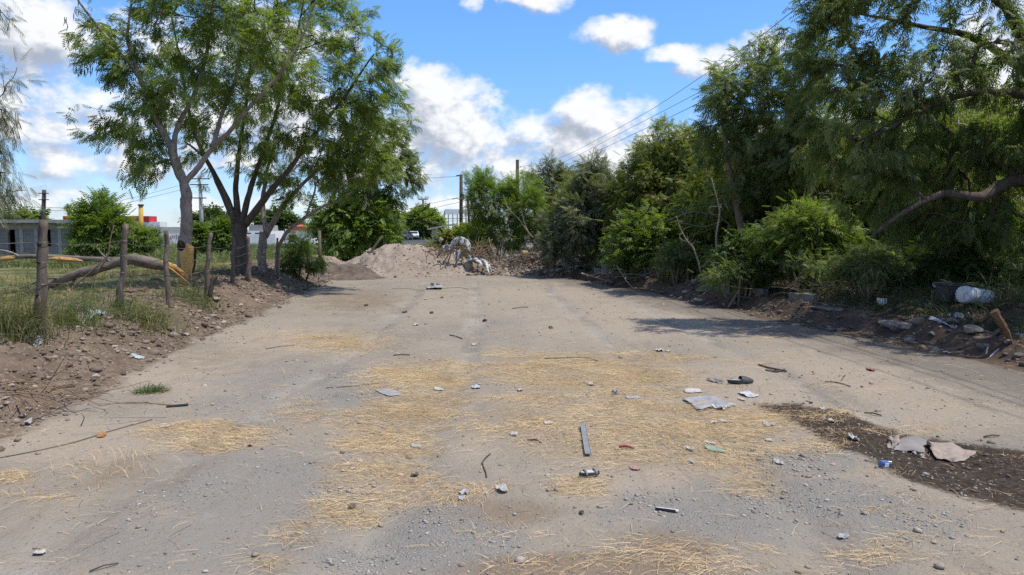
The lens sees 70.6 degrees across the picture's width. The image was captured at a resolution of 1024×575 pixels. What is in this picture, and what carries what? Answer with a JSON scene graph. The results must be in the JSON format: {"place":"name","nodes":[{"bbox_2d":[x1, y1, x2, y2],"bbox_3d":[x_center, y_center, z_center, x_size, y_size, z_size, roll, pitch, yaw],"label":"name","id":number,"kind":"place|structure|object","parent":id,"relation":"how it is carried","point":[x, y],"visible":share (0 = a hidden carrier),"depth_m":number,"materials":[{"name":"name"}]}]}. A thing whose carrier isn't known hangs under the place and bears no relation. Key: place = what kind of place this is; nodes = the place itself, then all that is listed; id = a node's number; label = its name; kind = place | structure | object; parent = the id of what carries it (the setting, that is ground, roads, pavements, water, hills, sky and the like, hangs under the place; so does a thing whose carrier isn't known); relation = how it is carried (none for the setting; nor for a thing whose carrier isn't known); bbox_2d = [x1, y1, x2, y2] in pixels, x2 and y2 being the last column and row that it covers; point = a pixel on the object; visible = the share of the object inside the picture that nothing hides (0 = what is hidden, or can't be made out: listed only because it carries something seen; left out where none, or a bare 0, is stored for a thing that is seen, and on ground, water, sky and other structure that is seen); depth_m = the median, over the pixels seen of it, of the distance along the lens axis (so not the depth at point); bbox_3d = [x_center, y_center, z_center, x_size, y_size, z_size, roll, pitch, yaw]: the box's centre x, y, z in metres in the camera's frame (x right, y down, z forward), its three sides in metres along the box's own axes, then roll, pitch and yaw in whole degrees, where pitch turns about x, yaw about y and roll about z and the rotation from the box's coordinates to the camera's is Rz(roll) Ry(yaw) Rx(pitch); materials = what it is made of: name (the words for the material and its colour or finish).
{"place":"outdoors","nodes":[
{"label":"outdoors","id":0,"kind":"place"},
{"bbox_2d":[0,241,427,268],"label":"field grass","id":1,"kind":"structure","parent":0,"point":[172,255],"depth_m":31.96,"materials":[{"name":"plant"}]},
{"bbox_2d":[247,225,283,241],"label":"house","id":2,"kind":"structure","parent":0,"point":[255,229],"depth_m":83.88,"materials":[{"name":"white paint"}]},
{"bbox_2d":[285,225,317,242],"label":"house","id":3,"kind":"structure","parent":0,"point":[296,228],"depth_m":83.76,"materials":[{"name":"white paint"}]},
{"bbox_2d":[0,230,1023,574],"bbox_3d":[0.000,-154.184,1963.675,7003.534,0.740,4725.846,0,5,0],"label":"ground","id":4,"kind":"structure","parent":0,"point":[202,526],"depth_m":5.77,"materials":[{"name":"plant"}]},
{"bbox_2d":[0,0,47,231],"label":"tamarisk tree","id":5,"kind":"object","parent":4,"relation":"on","point":[5,185],"visible":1,"depth_m":8.61,"materials":[{"name":"green plant"}]},
{"bbox_2d":[0,204,53,219],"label":"round tree","id":6,"kind":"object","parent":4,"relation":"on","point":[29,215],"visible":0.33,"depth_m":98.62,"materials":[{"name":"green plant"}]},
{"bbox_2d":[33,220,48,334],"bbox_3d":[-5.706,-0.048,8.771,0.222,1.541,0.167,0,5,0],"label":"fence post","id":7,"kind":"object","parent":4,"relation":"on","point":[41,284],"visible":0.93,"depth_m":8.72,"materials":[{"name":"brown wood"}]},
{"bbox_2d":[0,272,117,347],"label":"grass clump","id":8,"kind":"object","parent":4,"relation":"on","point":[27,324],"visible":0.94,"depth_m":8.51,"materials":[{"name":"plant"}]},
{"bbox_2d":[0,220,134,255],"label":"block house","id":9,"kind":"structure","parent":4,"relation":"on","point":[22,231],"depth_m":40.90,"materials":[{"name":"concrete"}]},
{"bbox_2d":[12,281,141,341],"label":"grass clump","id":10,"kind":"object","parent":4,"relation":"on","point":[72,310],"visible":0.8,"depth_m":9.82,"materials":[{"name":"plant"}]},
{"bbox_2d":[3,441,166,502],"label":"grass clump","id":11,"kind":"object","parent":4,"relation":"on","point":[89,471],"visible":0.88,"depth_m":4.79,"materials":[{"name":"plant"}]},
{"bbox_2d":[0,353,170,410],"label":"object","id":12,"kind":"object","parent":4,"relation":"on","point":[25,388],"visible":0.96,"depth_m":6.62,"materials":[{"name":"wood"}]},
{"bbox_2d":[56,183,139,256],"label":"leafy bush","id":13,"kind":"object","parent":4,"relation":"on","point":[89,218],"visible":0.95,"depth_m":32.29,"materials":[{"name":"green plant"}]},
{"bbox_2d":[14,248,190,294],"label":"fallen branch","id":14,"kind":"object","parent":4,"relation":"on","point":[109,264],"visible":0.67,"depth_m":13.89,"materials":[{"name":"wood"}]},
{"bbox_2d":[63,216,166,229],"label":"store building","id":15,"kind":"structure","parent":4,"relation":"on","point":[149,220],"depth_m":95.63,"materials":[{"name":"red paint"}]},
{"bbox_2d":[116,223,128,310],"bbox_3d":[-5.795,-0.222,10.772,0.229,1.458,0.126,-1,5,-14],"label":"fence post","id":16,"kind":"object","parent":4,"relation":"on","point":[123,266],"visible":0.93,"depth_m":10.74,"materials":[{"name":"brown wood"}]},
{"bbox_2d":[51,276,214,347],"bbox_3d":[-5.543,0.326,10.829,2.100,1.049,2.302,0,5,0],"label":"grass clump","id":17,"kind":"object","parent":4,"relation":"on","point":[127,306],"visible":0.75,"depth_m":10.76,"materials":[{"name":"plant"}]},
{"bbox_2d":[116,218,163,254],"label":"leafy bush","id":18,"kind":"object","parent":4,"relation":"on","point":[145,237],"visible":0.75,"depth_m":41.33,"materials":[{"name":"green plant"}]},
{"bbox_2d":[0,252,281,307],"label":"verge weeds","id":19,"kind":"object","parent":4,"relation":"on","point":[142,272],"visible":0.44,"depth_m":17.95,"materials":[{"name":"green plant"}]},
{"bbox_2d":[128,381,171,395],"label":"grass clump","id":20,"kind":"object","parent":4,"relation":"on","point":[152,390],"visible":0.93,"depth_m":7.42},
{"bbox_2d":[105,298,197,339],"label":"grass clump","id":21,"kind":"object","parent":4,"relation":"on","point":[158,321],"visible":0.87,"depth_m":10.66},
{"bbox_2d":[0,262,330,451],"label":"soil clods","id":22,"kind":"object","parent":4,"relation":"on","point":[156,351],"visible":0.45,"depth_m":10.24,"materials":[{"name":"soil"}]},
{"bbox_2d":[163,230,170,305],"bbox_3d":[-6.093,-0.241,12.785,0.117,1.530,0.155,-3,5,-32],"label":"fence post","id":23,"kind":"object","parent":4,"relation":"on","point":[166,271],"visible":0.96,"depth_m":12.76,"materials":[{"name":"brown wood"}]},
{"bbox_2d":[56,0,324,285],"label":"acacia tree","id":24,"kind":"object","parent":4,"relation":"on","point":[152,109],"visible":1,"depth_m":14.79,"materials":[{"name":"green plant"}]},
{"bbox_2d":[0,249,117,261],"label":"split branch","id":25,"kind":"object","parent":24,"relation":"attached to","point":[66,258],"visible":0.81,"depth_m":14.26,"materials":[{"name":"brown plant"}]},
{"bbox_2d":[139,274,246,314],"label":"grass clump","id":26,"kind":"object","parent":4,"relation":"on","point":[189,297],"visible":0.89,"depth_m":13.60,"materials":[{"name":"plant"}]},
{"bbox_2d":[190,177,209,222],"bbox_3d":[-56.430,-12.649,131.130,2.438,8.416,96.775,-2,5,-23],"label":"utility pole","id":27,"kind":"object","parent":4,"relation":"on","point":[200,206],"visible":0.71,"depth_m":87.25,"materials":[{"name":"concrete"}]},
{"bbox_2d":[192,220,212,253],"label":"leafy bush","id":28,"kind":"object","parent":4,"relation":"on","point":[198,235],"visible":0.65,"depth_m":45.18,"materials":[{"name":"green plant"}]},
{"bbox_2d":[177,202,229,225],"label":"round tree","id":29,"kind":"object","parent":4,"relation":"on","point":[209,212],"visible":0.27,"depth_m":98.25,"materials":[{"name":"green plant"}]},
{"bbox_2d":[204,232,218,300],"bbox_3d":[-5.815,-0.327,13.959,0.329,1.468,0.114,0,5,0],"label":"fence post","id":30,"kind":"object","parent":4,"relation":"on","point":[208,284],"visible":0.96,"depth_m":13.93,"materials":[{"name":"brown wood"}]},
{"bbox_2d":[153,227,275,245],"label":"mural wall","id":31,"kind":"structure","parent":4,"relation":"on","point":[174,233],"depth_m":77.82,"materials":[{"name":"white paint"}]},
{"bbox_2d":[202,214,231,254],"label":"leafy bush","id":32,"kind":"object","parent":4,"relation":"on","point":[220,229],"visible":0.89,"depth_m":43.14,"materials":[{"name":"green plant"}]},
{"bbox_2d":[230,237,235,284],"bbox_3d":[-6.240,-0.504,16.169,0.150,1.251,0.129,0,5,0],"label":"fence post","id":33,"kind":"object","parent":4,"relation":"on","point":[232,258],"visible":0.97,"depth_m":16.14,"materials":[{"name":"brown wood"}]},
{"bbox_2d":[245,236,251,281],"bbox_3d":[-6.344,-0.590,17.437,0.154,1.279,0.146,0,5,0],"label":"fence post","id":34,"kind":"object","parent":4,"relation":"on","point":[249,265],"visible":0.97,"depth_m":17.39,"materials":[{"name":"grey wood"}]},
{"bbox_2d":[134,0,423,275],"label":"acacia tree","id":35,"kind":"object","parent":4,"relation":"on","point":[243,219],"visible":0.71,"depth_m":18.15,"materials":[{"name":"green plant"}]},
{"bbox_2d":[250,197,308,240],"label":"round tree","id":36,"kind":"object","parent":4,"relation":"on","point":[285,221],"visible":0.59,"depth_m":98.22,"materials":[{"name":"green plant"}]},
{"bbox_2d":[274,229,330,279],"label":"trailing bush","id":37,"kind":"object","parent":4,"relation":"on","point":[294,261],"visible":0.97,"depth_m":21.33,"materials":[{"name":"green plant"}]},
{"bbox_2d":[233,82,409,275],"bbox_3d":[-5.304,-2.822,19.927,5.314,5.497,2.993,1,5,14],"label":"acacia tree","id":38,"kind":"object","parent":4,"relation":"on","point":[379,163],"visible":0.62,"depth_m":19.62,"materials":[{"name":"green plant"}]},
{"bbox_2d":[303,255,385,280],"bbox_3d":[-6.130,-0.595,24.871,4.140,1.055,2.880,0,5,0],"label":"soil spill","id":39,"kind":"object","parent":4,"relation":"on","point":[358,271],"visible":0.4,"depth_m":24.34,"materials":[{"name":"soil"}]},
{"bbox_2d":[300,185,405,261],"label":"leafy bush","id":40,"kind":"object","parent":4,"relation":"on","point":[340,239],"visible":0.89,"depth_m":30.68,"materials":[{"name":"green plant"}]},
{"bbox_2d":[305,123,431,240],"bbox_3d":[-6.183,-4.284,31.337,5.596,6.103,2.849,0,5,0],"label":"willow tree","id":41,"kind":"object","parent":4,"relation":"on","point":[408,157],"visible":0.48,"depth_m":30.90,"materials":[{"name":"green plant"}]},
{"bbox_2d":[385,198,406,240],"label":"leafy bush","id":42,"kind":"object","parent":4,"relation":"on","point":[403,228],"visible":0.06,"depth_m":33.20,"materials":[{"name":"green plant"}]},
{"bbox_2d":[316,243,492,276],"bbox_3d":[-4.420,-1.029,28.177,8.160,1.380,5.940,0,5,0],"label":"dirt mound","id":43,"kind":"object","parent":4,"relation":"on","point":[403,265],"visible":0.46,"depth_m":26.85,"materials":[{"name":"soil"}]},
{"bbox_2d":[437,237,469,265],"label":"dead branches","id":44,"kind":"object","parent":43,"relation":"on","point":[451,252],"visible":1,"depth_m":26.67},
{"bbox_2d":[442,237,470,260],"bbox_3d":[-2.072,-1.397,26.824,1.071,0.984,0.480,0,5,0],"label":"tarpaulin","id":45,"kind":"object","parent":44,"relation":"on","point":[448,248],"visible":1,"depth_m":26.82,"materials":[{"name":"white plastic"}]},
{"bbox_2d":[323,243,487,277],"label":"mound stones","id":46,"kind":"object","parent":4,"relation":"on","point":[408,259],"visible":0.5,"depth_m":26.98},
{"bbox_2d":[401,201,448,239],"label":"round tree","id":47,"kind":"object","parent":4,"relation":"on","point":[415,221],"visible":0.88,"depth_m":125.46,"materials":[{"name":"green plant"}]},
{"bbox_2d":[415,220,488,252],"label":"leafy bush","id":48,"kind":"object","parent":4,"relation":"on","point":[447,235],"visible":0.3,"depth_m":32.43,"materials":[{"name":"green plant"}]},
{"bbox_2d":[452,174,462,223],"bbox_3d":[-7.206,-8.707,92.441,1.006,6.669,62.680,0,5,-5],"label":"utility pole","id":49,"kind":"object","parent":4,"relation":"on","point":[460,196],"visible":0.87,"depth_m":61.48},
{"bbox_2d":[450,232,505,262],"bbox_3d":[-1.487,-1.374,28.201,2.796,1.632,2.500,0,5,0],"label":"brush pile","id":50,"kind":"object","parent":4,"relation":"on","point":[474,252],"visible":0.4,"depth_m":28.03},
{"bbox_2d":[457,164,557,261],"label":"feathery bush","id":51,"kind":"object","parent":4,"relation":"on","point":[515,197],"visible":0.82,"depth_m":29.36,"materials":[{"name":"green plant"}]},
{"bbox_2d":[0,273,1023,574],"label":"grit","id":52,"kind":"object","parent":4,"relation":"on","point":[522,559],"visible":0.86,"depth_m":6.26,"materials":[{"name":"gravel"}]},
{"bbox_2d":[0,327,1023,574],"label":"straw","id":53,"kind":"object","parent":4,"relation":"on","point":[536,379],"visible":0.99,"depth_m":6.00,"materials":[{"name":"plant"}]},
{"bbox_2d":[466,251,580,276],"bbox_3d":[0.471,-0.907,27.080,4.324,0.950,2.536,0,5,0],"label":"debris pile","id":54,"kind":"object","parent":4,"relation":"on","point":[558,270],"visible":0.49,"depth_m":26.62,"materials":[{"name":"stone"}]},
{"bbox_2d":[473,251,584,275],"bbox_3d":[0.430,-0.881,27.958,4.860,1.141,4.080,0,5,0],"label":"rubble heap","id":55,"kind":"object","parent":4,"relation":"on","point":[535,273],"visible":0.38,"depth_m":26.68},
{"bbox_2d":[473,242,587,262],"bbox_3d":[0.635,-1.132,27.319,4.455,1.193,2.159,0,5,0],"label":"brush pile","id":56,"kind":"object","parent":55,"relation":"on","point":[522,258],"visible":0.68,"depth_m":27.02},
{"bbox_2d":[520,149,576,221],"bbox_3d":[1.852,-4.098,34.760,3.597,5.165,2.662,0,5,0],"label":"willow tree","id":57,"kind":"object","parent":4,"relation":"on","point":[547,169],"visible":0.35,"depth_m":34.24,"materials":[{"name":"green plant"}]},
{"bbox_2d":[538,165,614,261],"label":"scrub bush","id":58,"kind":"object","parent":4,"relation":"on","point":[559,193],"visible":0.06,"depth_m":29.59,"materials":[{"name":"green plant"}]},
{"bbox_2d":[532,147,624,272],"bbox_3d":[2.779,-2.608,25.182,4.258,4.563,3.134,0,5,0],"label":"grey bush","id":59,"kind":"object","parent":4,"relation":"on","point":[585,205],"visible":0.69,"depth_m":24.70,"materials":[{"name":"green plant"}]},
{"bbox_2d":[580,423,590,453],"bbox_3d":[0.579,1.183,5.711,0.046,0.025,0.781,0,5,3],"label":"metal strip","id":60,"kind":"object","parent":4,"relation":"on","point":[587,449],"visible":1,"depth_m":5.67,"materials":[{"name":"grey metal"}]},
{"bbox_2d":[581,265,658,288],"bbox_3d":[3.924,-0.417,21.515,3.638,0.727,2.296,0,5,0],"label":"brush pile","id":61,"kind":"object","parent":4,"relation":"on","point":[627,275],"visible":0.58,"depth_m":21.22,"materials":[{"name":"brown plant"}]},
{"bbox_2d":[594,263,673,278],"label":"block wall","id":62,"kind":"structure","parent":4,"relation":"on","point":[598,270],"depth_m":21.95,"materials":[{"name":"concrete"}]},
{"bbox_2d":[596,132,702,238],"bbox_3d":[5.026,-2.715,23.702,4.476,4.694,3.264,0,5,0],"label":"scrub bush","id":63,"kind":"object","parent":4,"relation":"on","point":[643,189],"visible":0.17,"depth_m":23.24,"materials":[{"name":"green plant"}]},
{"bbox_2d":[590,199,714,278],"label":"leafy bush","id":64,"kind":"object","parent":4,"relation":"on","point":[627,232],"visible":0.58,"depth_m":20.99,"materials":[{"name":"green plant"}]},
{"bbox_2d":[624,231,687,276],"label":"trailing weed","id":65,"kind":"object","parent":4,"relation":"on","point":[648,243],"visible":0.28,"depth_m":20.80,"materials":[{"name":"green plant"}]},
{"bbox_2d":[601,113,733,219],"bbox_3d":[5.159,-3.157,23.699,4.509,5.334,3.709,0,5,0],"label":"feathery tree","id":66,"kind":"object","parent":4,"relation":"on","point":[679,142],"visible":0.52,"depth_m":23.05,"materials":[{"name":"green plant"}]},
{"bbox_2d":[634,239,714,284],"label":"grass clump","id":67,"kind":"object","parent":4,"relation":"on","point":[693,273],"visible":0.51,"depth_m":19.84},
{"bbox_2d":[647,233,710,285],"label":"bush","id":68,"kind":"object","parent":4,"relation":"on","point":[672,258],"visible":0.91,"depth_m":19.30,"materials":[{"name":"green plant"}]},
{"bbox_2d":[684,395,730,408],"bbox_3d":[1.882,1.103,6.992,0.328,0.050,0.504,0,5,-4],"label":"plastic sheet","id":69,"kind":"object","parent":4,"relation":"on","point":[715,400],"visible":0.99,"depth_m":6.99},
{"bbox_2d":[665,160,754,253],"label":"leafy bush","id":70,"kind":"object","parent":4,"relation":"on","point":[683,197],"visible":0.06,"depth_m":21.40,"materials":[{"name":"green plant"}]},
{"bbox_2d":[669,144,760,268],"bbox_3d":[6.205,-2.275,21.490,3.101,4.236,4.252,4,6,41],"label":"scrub bush","id":71,"kind":"object","parent":4,"relation":"on","point":[691,215],"visible":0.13,"depth_m":20.65,"materials":[{"name":"green plant"}]},
{"bbox_2d":[689,250,781,306],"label":"trailing weed","id":72,"kind":"object","parent":4,"relation":"on","point":[744,277],"visible":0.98,"depth_m":15.38,"materials":[{"name":"green plant"}]},
{"bbox_2d":[699,219,777,287],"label":"trailing bush","id":73,"kind":"object","parent":4,"relation":"on","point":[731,244],"visible":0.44,"depth_m":15.95,"materials":[{"name":"green plant"}]},
{"bbox_2d":[721,285,768,295],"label":"block wall","id":74,"kind":"structure","parent":4,"relation":"on","point":[763,291],"depth_m":15.39,"materials":[{"name":"concrete"}]},
{"bbox_2d":[683,19,826,234],"bbox_3d":[6.418,-3.394,18.369,4.013,6.282,3.357,0,5,0],"label":"willow tree","id":75,"kind":"object","parent":4,"relation":"on","point":[722,104],"visible":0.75,"depth_m":17.97,"materials":[{"name":"green plant"}]},
{"bbox_2d":[685,109,841,250],"bbox_3d":[7.501,-2.470,19.965,4.923,4.905,3.591,-2,5,-23],"label":"scrub bush","id":76,"kind":"object","parent":4,"relation":"on","point":[757,213],"visible":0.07,"depth_m":19.43,"materials":[{"name":"green plant"}]},
{"bbox_2d":[560,264,1023,368],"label":"bank rubble","id":77,"kind":"object","parent":4,"relation":"on","point":[910,340],"visible":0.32,"depth_m":12.44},
{"bbox_2d":[578,254,1023,346],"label":"bank grass","id":78,"kind":"structure","parent":4,"relation":"on","point":[927,312],"depth_m":11.57,"materials":[{"name":"plant"}]},
{"bbox_2d":[789,292,817,303],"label":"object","id":79,"kind":"structure","parent":4,"relation":"on","point":[810,297],"depth_m":13.52,"materials":[{"name":"concrete"}]},
{"bbox_2d":[772,242,837,292],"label":"trailing weed","id":80,"kind":"object","parent":4,"relation":"on","point":[808,265],"visible":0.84,"depth_m":14.24,"materials":[{"name":"green plant"}]},
{"bbox_2d":[739,189,876,284],"bbox_3d":[6.191,-0.958,15.151,2.766,2.246,2.113,2,5,24],"label":"leafy bush","id":81,"kind":"object","parent":4,"relation":"on","point":[815,225],"visible":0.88,"depth_m":14.80,"materials":[{"name":"green plant"}]},
{"bbox_2d":[749,25,870,212],"bbox_3d":[7.107,-3.224,17.038,2.663,5.881,2.577,0,5,0],"label":"willow tree","id":82,"kind":"object","parent":4,"relation":"on","point":[784,164],"visible":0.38,"depth_m":16.87,"materials":[{"name":"green plant"}]},
{"bbox_2d":[720,280,917,300],"bbox_3d":[6.807,-0.117,13.547,5.659,0.603,2.927,-2,5,-25],"label":"brush pile","id":83,"kind":"object","parent":4,"relation":"on","point":[819,285],"visible":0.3,"depth_m":13.46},
{"bbox_2d":[767,278,876,307],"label":"grass clump","id":84,"kind":"object","parent":4,"relation":"on","point":[831,291],"visible":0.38,"depth_m":13.72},
{"bbox_2d":[761,93,898,233],"bbox_3d":[8.470,-2.555,19.462,3.754,5.128,5.147,-1,5,-16],"label":"scrub bush","id":85,"kind":"object","parent":4,"relation":"on","point":[844,154],"visible":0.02,"depth_m":18.56,"materials":[{"name":"green plant"}]},
{"bbox_2d":[787,169,891,242],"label":"leafy bush","id":86,"kind":"object","parent":4,"relation":"on","point":[843,200],"visible":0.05,"depth_m":17.53,"materials":[{"name":"green plant"}]},
{"bbox_2d":[802,232,902,286],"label":"understory bush","id":87,"kind":"object","parent":4,"relation":"on","point":[857,245],"visible":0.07,"depth_m":14.48,"materials":[{"name":"green plant"}]},
{"bbox_2d":[816,239,925,299],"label":"trailing weed","id":88,"kind":"object","parent":4,"relation":"on","point":[840,267],"visible":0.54,"depth_m":12.96,"materials":[{"name":"green plant"}]},
{"bbox_2d":[842,248,911,301],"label":"trailing weed","id":89,"kind":"object","parent":4,"relation":"on","point":[874,273],"visible":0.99,"depth_m":12.45,"materials":[{"name":"green plant"}]},
{"bbox_2d":[754,401,1023,508],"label":"wet crumbs","id":90,"kind":"object","parent":4,"relation":"on","point":[975,490],"visible":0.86,"depth_m":5.26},
{"bbox_2d":[766,0,1023,259],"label":"mesquite tree","id":91,"kind":"object","parent":4,"relation":"on","point":[859,165],"visible":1,"depth_m":11.53,"materials":[{"name":"green plant"}]},
{"bbox_2d":[878,320,912,328],"bbox_3d":[6.038,0.579,10.981,0.260,0.110,0.922,-4,6,-41],"label":"concrete slab","id":92,"kind":"object","parent":4,"relation":"on","point":[889,323],"depth_m":11.09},
{"bbox_2d":[857,219,935,260],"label":"understory bush","id":93,"kind":"object","parent":4,"relation":"on","point":[878,238],"visible":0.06,"depth_m":15.90,"materials":[{"name":"green plant"}]},
{"bbox_2d":[832,93,984,245],"bbox_3d":[9.392,-2.194,17.276,3.428,4.682,4.700,-2,5,-25],"label":"scrub bush","id":94,"kind":"object","parent":4,"relation":"on","point":[906,143],"visible":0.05,"depth_m":16.59,"materials":[{"name":"green plant"}]},
{"bbox_2d":[886,435,975,461],"bbox_3d":[3.132,1.219,5.502,0.512,0.083,0.566,-3,6,-36],"label":"cloth sheet","id":95,"kind":"object","parent":4,"relation":"on","point":[950,451],"visible":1,"depth_m":5.47,"materials":[{"name":"fabric"}]},
{"bbox_2d":[839,156,1023,242],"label":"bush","id":96,"kind":"object","parent":4,"relation":"on","point":[865,224],"visible":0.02,"depth_m":16.76,"materials":[{"name":"green plant"}]},
{"bbox_2d":[885,232,1023,292],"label":"understory bush","id":97,"kind":"object","parent":4,"relation":"on","point":[964,263],"visible":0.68,"depth_m":12.61,"materials":[{"name":"green plant"}]},
{"bbox_2d":[933,283,976,301],"bbox_3d":[6.995,0.076,11.442,0.460,0.280,0.380,0,5,-6],"label":"plastic crate","id":98,"kind":"object","parent":4,"relation":"on","point":[951,287],"visible":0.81,"depth_m":11.32,"materials":[{"name":"plastic"}]},
{"bbox_2d":[901,83,1023,243],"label":"scrub bush","id":99,"kind":"object","parent":4,"relation":"on","point":[1015,196],"visible":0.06,"depth_m":15.19,"materials":[{"name":"green plant"}]},
{"bbox_2d":[962,324,984,333],"bbox_3d":[6.275,0.576,9.841,0.260,0.143,0.164,3,6,37],"label":"rock","id":100,"kind":"object","parent":4,"relation":"on","point":[971,329],"visible":1,"depth_m":9.81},
{"bbox_2d":[955,286,995,304],"bbox_3d":[7.038,0.125,10.981,0.573,0.311,0.269,-2,5,-19],"label":"plastic drum","id":101,"kind":"object","parent":4,"relation":"on","point":[970,295],"visible":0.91,"depth_m":10.88,"materials":[{"name":"plastic"}]},
{"bbox_2d":[945,265,1023,312],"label":"grass clump","id":102,"kind":"object","parent":4,"relation":"on","point":[1007,293],"visible":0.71,"depth_m":10.94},
{"bbox_2d":[990,309,1013,343],"bbox_3d":[6.225,0.532,9.181,0.347,0.532,0.112,0,5,0],"label":"stake","id":103,"kind":"object","parent":4,"relation":"on","point":[999,320],"visible":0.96,"depth_m":9.14,"materials":[{"name":"brown wood"}]},
{"bbox_2d":[995,242,1023,287],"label":"trailing weed","id":104,"kind":"object","parent":4,"relation":"on","point":[1017,267],"visible":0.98,"depth_m":11.66,"materials":[{"name":"green plant"}]},
{"bbox_2d":[0,367,1023,574],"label":"gravel","id":105,"kind":"structure","parent":0,"point":[329,561],"depth_m":4.51,"materials":[{"name":"gravel"}]},
{"bbox_2d":[0,0,1023,229],"label":"sky","id":106,"kind":"structure","parent":0,"point":[497,83],"materials":[{"name":"blue"}]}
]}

